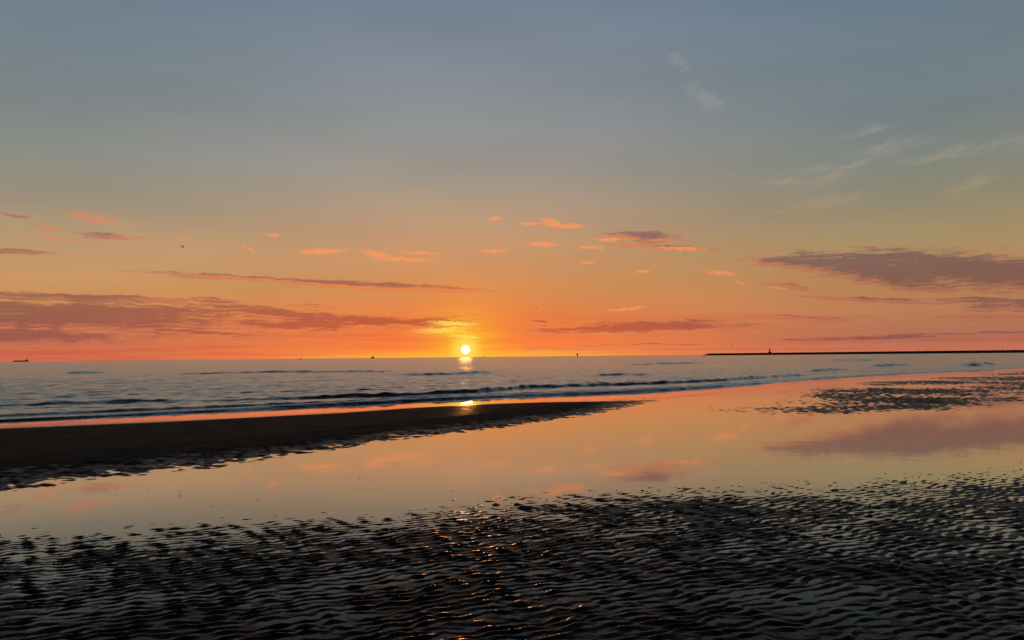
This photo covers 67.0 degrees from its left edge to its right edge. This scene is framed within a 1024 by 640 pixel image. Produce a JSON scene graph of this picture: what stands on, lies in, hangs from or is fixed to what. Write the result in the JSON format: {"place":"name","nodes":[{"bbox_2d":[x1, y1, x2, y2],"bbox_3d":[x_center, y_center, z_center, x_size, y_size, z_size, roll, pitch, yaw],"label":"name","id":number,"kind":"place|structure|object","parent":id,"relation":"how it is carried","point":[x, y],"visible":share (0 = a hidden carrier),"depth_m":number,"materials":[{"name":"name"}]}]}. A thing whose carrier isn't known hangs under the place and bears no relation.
{"place":"outdoors","nodes":[
{"label":"outdoors","id":0,"kind":"place"},
{"bbox_2d":[0,371,1023,639],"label":"sand","id":1,"kind":"structure","parent":0,"point":[28,455],"depth_m":6.12,"materials":[{"name":"black sand"}]},
{"bbox_2d":[0,368,1023,639],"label":"tidal pool","id":2,"kind":"structure","parent":0,"point":[668,442],"depth_m":10.08,"materials":[{"name":"liquid"}]},
{"bbox_2d":[0,353,1023,420],"bbox_3d":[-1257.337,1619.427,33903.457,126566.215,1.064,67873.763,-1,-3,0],"label":"sea","id":3,"kind":"structure","parent":0,"point":[35,390],"depth_m":64.58,"materials":[{"name":"liquid"}]},
{"bbox_2d":[702,350,1023,355],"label":"breakwater","id":4,"kind":"object","parent":3,"relation":"in","point":[915,352],"visible":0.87,"depth_m":1314.05,"materials":[{"name":"black stone"}]},
{"bbox_2d":[0,0,1023,361],"label":"sky","id":5,"kind":"structure","parent":0,"point":[334,178],"materials":[{"name":"orange"}]}
]}

